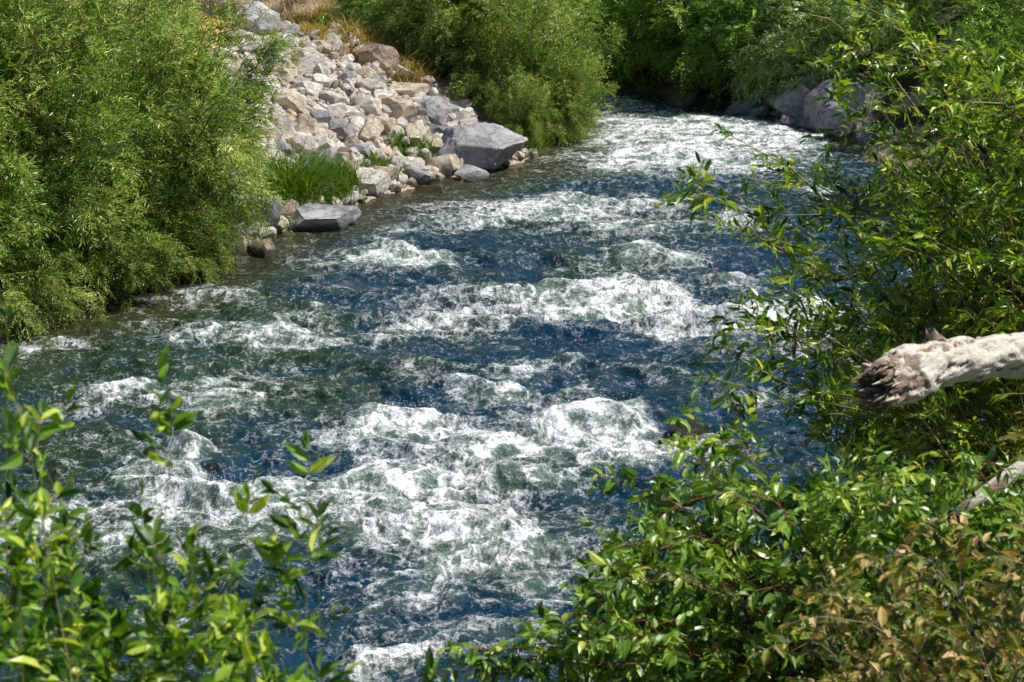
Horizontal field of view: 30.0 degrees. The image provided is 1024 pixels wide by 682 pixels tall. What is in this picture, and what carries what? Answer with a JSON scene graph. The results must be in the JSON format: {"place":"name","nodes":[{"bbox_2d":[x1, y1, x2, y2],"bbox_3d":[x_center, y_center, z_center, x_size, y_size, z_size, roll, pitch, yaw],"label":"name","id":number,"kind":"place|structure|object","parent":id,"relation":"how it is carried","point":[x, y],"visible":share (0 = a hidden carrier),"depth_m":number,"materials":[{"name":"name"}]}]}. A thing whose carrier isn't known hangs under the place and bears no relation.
{"place":"outdoors","nodes":[
{"label":"outdoors","id":0,"kind":"place"},
{"bbox_2d":[0,91,1021,681],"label":"river","id":1,"kind":"structure","parent":0,"point":[280,311],"depth_m":26.76,"materials":[{"name":"liquid"}]},
{"bbox_2d":[246,238,274,257],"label":"rock","id":2,"kind":"object","parent":1,"relation":"in","point":[265,249],"visible":0.94,"depth_m":34.30,"materials":[{"name":"brown stone"}]},
{"bbox_2d":[244,196,281,226],"bbox_3d":[-4.705,-2.371,36.154,0.860,0.784,0.533,4,16,13],"label":"rock","id":3,"kind":"object","parent":1,"relation":"in","point":[276,217],"visible":0.31,"depth_m":35.87,"materials":[{"name":"grey stone"}]},
{"bbox_2d":[19,101,851,670],"bbox_3d":[1.505,-1.887,34.789,11.936,0.901,34.697,6,17,20],"label":"water spray","id":4,"kind":"object","parent":1,"relation":"on","point":[499,379],"visible":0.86,"depth_m":24.77,"materials":[{"name":"white liquid"}]},
{"bbox_2d":[668,417,711,440],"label":"rock","id":5,"kind":"object","parent":1,"relation":"in","point":[699,428],"visible":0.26,"depth_m":24.91,"materials":[{"name":"stone"}]},
{"bbox_2d":[747,105,767,118],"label":"rock","id":6,"kind":"object","parent":1,"relation":"in","point":[760,112],"visible":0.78,"depth_m":48.46,"materials":[{"name":"stone"}]},
{"bbox_2d":[0,0,1023,333],"bbox_3d":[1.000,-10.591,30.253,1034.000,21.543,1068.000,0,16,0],"label":"ground","id":7,"kind":"structure","parent":0,"point":[670,90],"depth_m":45.77,"materials":[{"name":"soil"}]},
{"bbox_2d":[0,70,70,293],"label":"willow shrub","id":8,"kind":"object","parent":7,"relation":"on","point":[15,208],"visible":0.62,"depth_m":28.83,"materials":[{"name":"green plant"}]},
{"bbox_2d":[0,0,72,190],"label":"willow shrub","id":9,"kind":"object","parent":7,"relation":"on","point":[41,44],"visible":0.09,"depth_m":31.61,"materials":[{"name":"green plant"}]},
{"bbox_2d":[0,146,116,350],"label":"willow shrub","id":10,"kind":"object","parent":7,"relation":"on","point":[11,289],"visible":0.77,"depth_m":29.37,"materials":[{"name":"green plant"}]},
{"bbox_2d":[0,0,214,283],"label":"willow shrub","id":11,"kind":"object","parent":7,"relation":"on","point":[86,121],"visible":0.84,"depth_m":30.06,"materials":[{"name":"green plant"}]},
{"bbox_2d":[4,117,221,320],"bbox_3d":[-6.965,-2.054,31.570,4.228,3.353,3.955,-7,18,-24],"label":"willow shrub","id":12,"kind":"object","parent":7,"relation":"on","point":[160,246],"visible":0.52,"depth_m":30.96,"materials":[{"name":"green plant"}]},
{"bbox_2d":[0,0,249,142],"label":"willow shrub","id":13,"kind":"object","parent":7,"relation":"on","point":[146,18],"visible":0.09,"depth_m":33.94,"materials":[{"name":"green plant"}]},
{"bbox_2d":[0,0,315,263],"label":"willow shrub","id":14,"kind":"object","parent":7,"relation":"on","point":[214,144],"visible":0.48,"depth_m":31.91,"materials":[{"name":"green plant"}]},
{"bbox_2d":[120,153,270,291],"bbox_3d":[-5.958,-2.047,32.925,3.299,2.836,3.431,10,19,31],"label":"willow shrub","id":15,"kind":"object","parent":7,"relation":"on","point":[219,244],"visible":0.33,"depth_m":32.66,"materials":[{"name":"green plant"}]},
{"bbox_2d":[0,292,437,681],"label":"willow seedling","id":16,"kind":"object","parent":7,"relation":"on","point":[80,646],"visible":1,"depth_m":3.94,"materials":[{"name":"green plant"}]},
{"bbox_2d":[216,194,277,241],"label":"grass clump","id":17,"kind":"object","parent":7,"relation":"on","point":[244,228],"visible":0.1,"depth_m":35.32,"materials":[{"name":"green plant"}]},
{"bbox_2d":[236,41,267,53],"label":"rock","id":18,"kind":"object","parent":7,"relation":"on","point":[247,48],"visible":0.28,"depth_m":42.80,"materials":[{"name":"white stone"}]},
{"bbox_2d":[235,1,282,34],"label":"boulder","id":19,"kind":"object","parent":7,"relation":"on","point":[261,26],"visible":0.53,"depth_m":44.29,"materials":[{"name":"grey stone"}]},
{"bbox_2d":[111,0,419,83],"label":"dry grass","id":20,"kind":"structure","parent":7,"relation":"on","point":[275,11],"depth_m":46.50,"materials":[{"name":"yellow plant"}]},
{"bbox_2d":[272,113,294,136],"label":"rock","id":21,"kind":"object","parent":7,"relation":"on","point":[285,121],"visible":0.62,"depth_m":39.94,"materials":[{"name":"white stone"}]},
{"bbox_2d":[275,138,294,154],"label":"rock","id":22,"kind":"object","parent":7,"relation":"on","point":[280,142],"visible":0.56,"depth_m":39.32,"materials":[{"name":"grey stone"}]},
{"bbox_2d":[275,31,299,48],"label":"rock","id":23,"kind":"object","parent":7,"relation":"on","point":[293,38],"visible":0.4,"depth_m":44.26,"materials":[{"name":"white stone"}]},
{"bbox_2d":[273,87,304,112],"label":"rock","id":24,"kind":"object","parent":7,"relation":"on","point":[296,102],"visible":0.69,"depth_m":41.05,"materials":[{"name":"beige stone"}]},
{"bbox_2d":[281,198,298,220],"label":"rock","id":25,"kind":"object","parent":7,"relation":"on","point":[292,208],"visible":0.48,"depth_m":36.74,"materials":[{"name":"brown stone"}]},
{"bbox_2d":[251,155,338,210],"bbox_3d":[-4.398,-3.030,37.416,2.408,1.365,2.412,3,16,11],"label":"grass clump","id":26,"kind":"object","parent":7,"relation":"on","point":[283,193],"visible":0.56,"depth_m":37.28,"materials":[{"name":"green plant"}]},
{"bbox_2d":[286,131,315,153],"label":"rock","id":27,"kind":"object","parent":7,"relation":"on","point":[296,138],"visible":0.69,"depth_m":39.92,"materials":[{"name":"white stone"}]},
{"bbox_2d":[281,0,323,27],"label":"grass clump","id":28,"kind":"object","parent":7,"relation":"on","point":[300,16],"visible":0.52,"depth_m":60.09,"materials":[{"name":"yellow plant"}]},
{"bbox_2d":[292,112,316,133],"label":"rock","id":29,"kind":"object","parent":7,"relation":"on","point":[305,122],"visible":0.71,"depth_m":40.45,"materials":[{"name":"beige stone"}]},
{"bbox_2d":[289,80,322,96],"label":"rock","id":30,"kind":"object","parent":7,"relation":"on","point":[313,88],"visible":0.75,"depth_m":42.13,"materials":[{"name":"white stone"}]},
{"bbox_2d":[252,141,369,204],"bbox_3d":[-4.208,-3.195,37.820,2.824,1.706,2.553,-10,19,-31],"label":"grass clump","id":31,"kind":"object","parent":7,"relation":"on","point":[310,174],"visible":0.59,"depth_m":37.80,"materials":[{"name":"green plant"}]},
{"bbox_2d":[285,18,340,39],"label":"grass clump","id":32,"kind":"object","parent":7,"relation":"on","point":[304,28],"visible":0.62,"depth_m":45.36,"materials":[{"name":"yellow plant"}]},
{"bbox_2d":[294,53,334,76],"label":"boulder","id":33,"kind":"object","parent":7,"relation":"on","point":[309,62],"visible":0.77,"depth_m":43.36,"materials":[{"name":"white stone"}]},
{"bbox_2d":[290,0,341,29],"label":"grass clump","id":34,"kind":"object","parent":7,"relation":"on","point":[325,10],"visible":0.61,"depth_m":59.96,"materials":[{"name":"yellow plant"}]},
{"bbox_2d":[309,109,333,122],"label":"rock","id":35,"kind":"object","parent":7,"relation":"on","point":[323,116],"visible":0.72,"depth_m":41.23,"materials":[{"name":"grey stone"}]},
{"bbox_2d":[274,135,371,205],"bbox_3d":[-3.776,-3.426,38.590,2.325,1.567,2.502,-12,20,-36],"label":"grass clump","id":36,"kind":"object","parent":7,"relation":"on","point":[324,163],"visible":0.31,"depth_m":38.73,"materials":[{"name":"green plant"}]},
{"bbox_2d":[287,203,361,230],"bbox_3d":[-3.618,-2.343,36.611,1.481,0.560,0.705,-3,16,-5],"label":"boulder","id":37,"kind":"object","parent":7,"relation":"on","point":[316,217],"visible":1,"depth_m":36.45,"materials":[{"name":"grey stone"}]},
{"bbox_2d":[311,73,337,87],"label":"rock","id":38,"kind":"object","parent":7,"relation":"on","point":[324,80],"visible":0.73,"depth_m":42.91,"materials":[{"name":"white stone"}]},
{"bbox_2d":[315,137,339,154],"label":"rock","id":39,"kind":"object","parent":7,"relation":"on","point":[326,142],"visible":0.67,"depth_m":40.09,"materials":[{"name":"white stone"}]},
{"bbox_2d":[318,90,346,103],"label":"rock","id":40,"kind":"object","parent":7,"relation":"on","point":[333,98],"visible":0.66,"depth_m":42.16,"materials":[{"name":"white stone"}]},
{"bbox_2d":[322,32,346,55],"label":"rock","id":41,"kind":"object","parent":7,"relation":"on","point":[332,39],"visible":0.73,"depth_m":44.72,"materials":[{"name":"white stone"}]},
{"bbox_2d":[325,102,347,118],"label":"rock","id":42,"kind":"object","parent":7,"relation":"on","point":[339,109],"visible":0.84,"depth_m":41.80,"materials":[{"name":"white stone"}]},
{"bbox_2d":[304,22,369,61],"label":"grass clump","id":43,"kind":"object","parent":7,"relation":"on","point":[344,41],"visible":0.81,"depth_m":44.94,"materials":[{"name":"plant"}]},
{"bbox_2d":[328,118,355,141],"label":"rock","id":44,"kind":"object","parent":7,"relation":"on","point":[345,129],"visible":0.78,"depth_m":40.96,"materials":[{"name":"grey stone"}]},
{"bbox_2d":[309,147,379,192],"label":"grass clump","id":45,"kind":"object","parent":7,"relation":"on","point":[351,175],"visible":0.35,"depth_m":39.34,"materials":[{"name":"green plant"}]},
{"bbox_2d":[313,0,380,25],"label":"shrub","id":46,"kind":"object","parent":7,"relation":"on","point":[346,7],"visible":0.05,"depth_m":55.94,"materials":[{"name":"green plant"}]},
{"bbox_2d":[301,7,407,65],"bbox_3d":[-3.732,-7.266,45.500,2.576,1.364,2.699,-15,22,-41],"label":"grass clump","id":47,"kind":"object","parent":7,"relation":"on","point":[356,26],"visible":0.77,"depth_m":45.49,"materials":[{"name":"plant"}]},
{"bbox_2d":[345,143,370,156],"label":"rock","id":48,"kind":"object","parent":7,"relation":"on","point":[363,149],"visible":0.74,"depth_m":40.55,"materials":[{"name":"grey stone"}]},
{"bbox_2d":[354,97,381,115],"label":"rock","id":49,"kind":"object","parent":7,"relation":"on","point":[371,105],"visible":0.86,"depth_m":42.42,"materials":[{"name":"white stone"}]},
{"bbox_2d":[356,78,379,92],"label":"rock","id":50,"kind":"object","parent":7,"relation":"on","point":[367,84],"visible":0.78,"depth_m":43.54,"materials":[{"name":"white stone"}]},
{"bbox_2d":[358,120,383,141],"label":"rock","id":51,"kind":"object","parent":7,"relation":"on","point":[371,130],"visible":0.83,"depth_m":41.24,"materials":[{"name":"beige stone"}]},
{"bbox_2d":[353,167,390,197],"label":"rock","id":52,"kind":"object","parent":7,"relation":"on","point":[377,182],"visible":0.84,"depth_m":39.33,"materials":[{"name":"white stone"}]},
{"bbox_2d":[208,27,537,250],"bbox_3d":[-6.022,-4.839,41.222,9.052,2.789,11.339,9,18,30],"label":"rubble","id":53,"kind":"object","parent":7,"relation":"on","point":[385,109],"visible":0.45,"depth_m":42.57,"materials":[{"name":"white stone"}]},
{"bbox_2d":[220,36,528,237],"bbox_3d":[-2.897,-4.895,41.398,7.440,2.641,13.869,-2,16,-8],"label":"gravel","id":54,"kind":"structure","parent":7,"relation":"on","point":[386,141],"depth_m":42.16,"materials":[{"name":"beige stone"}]},
{"bbox_2d":[358,43,398,73],"bbox_3d":[-3.130,-6.550,44.760,0.960,0.889,0.686,-2,15,-8],"label":"rock","id":55,"kind":"object","parent":7,"relation":"on","point":[384,55],"visible":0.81,"depth_m":44.49,"materials":[{"name":"brown stone"}]},
{"bbox_2d":[366,115,395,132],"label":"rock","id":56,"kind":"object","parent":7,"relation":"on","point":[388,123],"visible":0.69,"depth_m":42.04,"materials":[{"name":"beige stone"}]},
{"bbox_2d":[360,152,405,180],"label":"grass clump","id":57,"kind":"object","parent":7,"relation":"on","point":[378,160],"visible":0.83,"depth_m":40.52,"materials":[{"name":"green plant"}]},
{"bbox_2d":[373,89,397,98],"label":"rock","id":58,"kind":"object","parent":7,"relation":"on","point":[389,93],"visible":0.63,"depth_m":43.07,"materials":[{"name":"white stone"}]},
{"bbox_2d":[377,94,417,120],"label":"boulder","id":59,"kind":"object","parent":7,"relation":"on","point":[406,111],"visible":0.56,"depth_m":42.62,"materials":[{"name":"beige stone"}]},
{"bbox_2d":[381,127,428,158],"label":"grass clump","id":60,"kind":"object","parent":7,"relation":"on","point":[401,147],"visible":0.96,"depth_m":41.64,"materials":[{"name":"green plant"}]},
{"bbox_2d":[388,82,430,96],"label":"boulder","id":61,"kind":"object","parent":7,"relation":"on","point":[411,90],"visible":0.76,"depth_m":44.08,"materials":[{"name":"beige stone"}]},
{"bbox_2d":[383,55,435,85],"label":"grass clump","id":62,"kind":"object","parent":7,"relation":"on","point":[404,77],"visible":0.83,"depth_m":44.57,"materials":[{"name":"yellow plant"}]},
{"bbox_2d":[401,157,424,169],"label":"rock","id":63,"kind":"object","parent":7,"relation":"on","point":[418,162],"visible":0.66,"depth_m":40.95,"materials":[{"name":"white stone"}]},
{"bbox_2d":[404,122,430,143],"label":"rock","id":64,"kind":"object","parent":7,"relation":"on","point":[418,130],"visible":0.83,"depth_m":41.88,"materials":[{"name":"beige stone"}]},
{"bbox_2d":[403,166,431,185],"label":"rock","id":65,"kind":"object","parent":7,"relation":"on","point":[421,177],"visible":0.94,"depth_m":40.47,"materials":[{"name":"grey stone"}]},
{"bbox_2d":[400,131,437,159],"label":"grass clump","id":66,"kind":"object","parent":7,"relation":"on","point":[429,149],"visible":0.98,"depth_m":41.74,"materials":[{"name":"green plant"}]},
{"bbox_2d":[394,47,451,92],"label":"grass clump","id":67,"kind":"object","parent":7,"relation":"on","point":[423,71],"visible":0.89,"depth_m":45.00,"materials":[{"name":"yellow plant"}]},
{"bbox_2d":[425,122,446,133],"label":"rock","id":68,"kind":"object","parent":7,"relation":"on","point":[435,128],"visible":0.38,"depth_m":42.65,"materials":[{"name":"stone"}]},
{"bbox_2d":[417,95,462,124],"bbox_3d":[-1.745,-5.164,43.597,0.934,0.884,0.909,-14,21,-41],"label":"boulder","id":69,"kind":"object","parent":7,"relation":"on","point":[436,109],"visible":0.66,"depth_m":43.29,"materials":[{"name":"grey stone"}]},
{"bbox_2d":[338,0,546,70],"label":"willow shrub","id":70,"kind":"object","parent":7,"relation":"on","point":[376,17],"visible":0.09,"depth_m":47.52,"materials":[{"name":"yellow plant"}]},
{"bbox_2d":[424,153,460,177],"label":"rock","id":71,"kind":"object","parent":7,"relation":"on","point":[448,166],"visible":0.73,"depth_m":41.33,"materials":[{"name":"beige stone"}]},
{"bbox_2d":[347,0,562,80],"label":"willow shrub","id":72,"kind":"object","parent":7,"relation":"on","point":[417,18],"visible":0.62,"depth_m":45.45,"materials":[{"name":"green plant"}]},
{"bbox_2d":[454,165,488,181],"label":"rock","id":73,"kind":"object","parent":7,"relation":"on","point":[472,173],"visible":1,"depth_m":41.08,"materials":[{"name":"grey stone"}]},
{"bbox_2d":[433,122,527,172],"bbox_3d":[-0.775,-4.235,42.477,2.261,1.292,1.722,1,12,0],"label":"boulder","id":74,"kind":"object","parent":7,"relation":"on","point":[490,147],"visible":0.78,"depth_m":41.79,"materials":[{"name":"grey stone"}]},
{"bbox_2d":[479,55,561,149],"bbox_3d":[0.167,-5.448,44.409,2.034,2.439,2.174,12,20,35],"label":"willow shrub","id":75,"kind":"object","parent":7,"relation":"on","point":[499,115],"visible":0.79,"depth_m":44.08,"materials":[{"name":"green plant"}]},
{"bbox_2d":[426,0,619,75],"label":"willow shrub","id":76,"kind":"object","parent":7,"relation":"on","point":[587,2],"visible":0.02,"depth_m":49.18,"materials":[{"name":"green plant"}]},
{"bbox_2d":[427,0,626,124],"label":"willow shrub","id":77,"kind":"object","parent":7,"relation":"on","point":[470,77],"visible":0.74,"depth_m":44.97,"materials":[{"name":"green plant"}]},
{"bbox_2d":[490,117,563,158],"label":"grass clump","id":78,"kind":"object","parent":7,"relation":"on","point":[534,144],"visible":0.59,"depth_m":43.92,"materials":[{"name":"green plant"}]},
{"bbox_2d":[505,43,619,149],"bbox_3d":[0.866,-5.739,45.331,3.119,2.836,2.999,-9,18,-27],"label":"willow shrub","id":79,"kind":"object","parent":7,"relation":"on","point":[575,110],"visible":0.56,"depth_m":44.85,"materials":[{"name":"green plant"}]},
{"bbox_2d":[571,0,634,76],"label":"willow shrub","id":80,"kind":"object","parent":7,"relation":"on","point":[618,1],"visible":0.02,"depth_m":52.44,"materials":[{"name":"green plant"}]},
{"bbox_2d":[564,0,712,96],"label":"willow shrub","id":81,"kind":"object","parent":7,"relation":"on","point":[627,52],"visible":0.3,"depth_m":51.74,"materials":[{"name":"green plant"}]},
{"bbox_2d":[598,0,775,109],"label":"willow shrub","id":82,"kind":"object","parent":7,"relation":"on","point":[687,72],"visible":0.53,"depth_m":50.48,"materials":[{"name":"green plant"}]},
{"bbox_2d":[417,389,1023,681],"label":"dogwood shrub","id":83,"kind":"object","parent":7,"relation":"on","point":[654,626],"visible":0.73,"depth_m":6.80,"materials":[{"name":"green plant"}]},
{"bbox_2d":[724,99,762,116],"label":"boulder","id":84,"kind":"object","parent":7,"relation":"on","point":[743,107],"visible":0.58,"depth_m":48.98,"materials":[{"name":"stone"}]},
{"bbox_2d":[749,86,780,110],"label":"boulder","id":85,"kind":"object","parent":7,"relation":"on","point":[770,108],"visible":0.21,"depth_m":49.19,"materials":[{"name":"stone"}]},
{"bbox_2d":[719,0,831,116],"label":"olive shrub","id":86,"kind":"object","parent":7,"relation":"on","point":[739,88],"visible":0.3,"depth_m":48.69,"materials":[{"name":"green plant"}]},
{"bbox_2d":[679,0,880,101],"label":"willow shrub","id":87,"kind":"object","parent":7,"relation":"on","point":[727,10],"visible":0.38,"depth_m":48.71,"materials":[{"name":"green plant"}]},
{"bbox_2d":[769,80,809,119],"bbox_3d":[7.167,-6.015,48.320,1.323,1.233,0.945,6,9,8],"label":"boulder","id":88,"kind":"object","parent":7,"relation":"on","point":[779,102],"visible":0.56,"depth_m":47.99,"materials":[{"name":"grey stone"}]},
{"bbox_2d":[780,112,798,126],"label":"rock","id":89,"kind":"object","parent":7,"relation":"on","point":[787,119],"visible":0.66,"depth_m":47.33,"materials":[{"name":"stone"}]},
{"bbox_2d":[794,114,809,129],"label":"rock","id":90,"kind":"object","parent":7,"relation":"on","point":[803,123],"visible":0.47,"depth_m":47.02,"materials":[{"name":"stone"}]},
{"bbox_2d":[747,0,877,111],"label":"olive shrub","id":91,"kind":"object","parent":7,"relation":"on","point":[790,33],"visible":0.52,"depth_m":47.91,"materials":[{"name":"green plant"}]},
{"bbox_2d":[798,73,827,90],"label":"boulder","id":92,"kind":"object","parent":7,"relation":"on","point":[808,82],"visible":0.25,"depth_m":48.13,"materials":[{"name":"grey stone"}]},
{"bbox_2d":[804,78,839,131],"bbox_3d":[7.748,-5.701,46.890,0.904,1.481,0.999,-7,18,-24],"label":"boulder","id":93,"kind":"object","parent":7,"relation":"on","point":[814,110],"visible":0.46,"depth_m":46.68,"materials":[{"name":"stone"}]},
{"bbox_2d":[820,105,854,136],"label":"boulder","id":94,"kind":"object","parent":7,"relation":"on","point":[834,123],"visible":0.44,"depth_m":45.66,"materials":[{"name":"stone"}]},
{"bbox_2d":[655,0,1023,582],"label":"cottonwood sapling","id":95,"kind":"object","parent":7,"relation":"on","point":[996,288],"visible":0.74,"depth_m":9.61,"materials":[{"name":"green plant"}]},
{"bbox_2d":[840,82,884,112],"bbox_3d":[8.595,-5.904,46.699,1.025,0.858,0.821,-12,20,-35],"label":"boulder","id":96,"kind":"object","parent":7,"relation":"on","point":[860,99],"visible":0.33,"depth_m":46.45,"materials":[{"name":"grey stone"}]},
{"bbox_2d":[815,0,924,98],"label":"olive shrub","id":97,"kind":"object","parent":7,"relation":"on","point":[864,78],"visible":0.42,"depth_m":46.84,"materials":[{"name":"green plant"}]},
{"bbox_2d":[854,123,889,147],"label":"rock","id":98,"kind":"object","parent":7,"relation":"on","point":[861,137],"visible":0.47,"depth_m":44.09,"materials":[{"name":"stone"}]},
{"bbox_2d":[811,0,952,82],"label":"olive shrub","id":99,"kind":"object","parent":7,"relation":"on","point":[878,8],"visible":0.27,"depth_m":47.37,"materials":[{"name":"green plant"}]},
{"bbox_2d":[746,404,1023,681],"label":"withered shrub","id":100,"kind":"object","parent":7,"relation":"on","point":[952,629],"visible":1,"depth_m":5.40,"materials":[{"name":"brown plant"}]},
{"bbox_2d":[841,328,1023,415],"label":"broken log","id":101,"kind":"object","parent":7,"relation":"on","point":[911,373],"visible":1,"depth_m":7.32,"materials":[{"name":"beige wood"}]},
{"bbox_2d":[936,0,1018,24],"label":"willow shrub","id":102,"kind":"object","parent":7,"relation":"on","point":[968,6],"visible":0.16,"depth_m":48.12,"materials":[{"name":"green plant"}]},
{"bbox_2d":[937,0,1023,156],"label":"willow shrub","id":103,"kind":"object","parent":7,"relation":"on","point":[1013,31],"visible":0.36,"depth_m":37.65,"materials":[{"name":"green plant"}]},
{"bbox_2d":[940,461,1023,527],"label":"dead branch","id":104,"kind":"object","parent":7,"relation":"on","point":[967,504],"visible":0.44,"depth_m":7.01,"materials":[{"name":"grey wood"}]},
{"bbox_2d":[979,0,1023,46],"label":"willow shrub","id":105,"kind":"object","parent":7,"relation":"on","point":[1003,15],"visible":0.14,"depth_m":43.81,"materials":[{"name":"green plant"}]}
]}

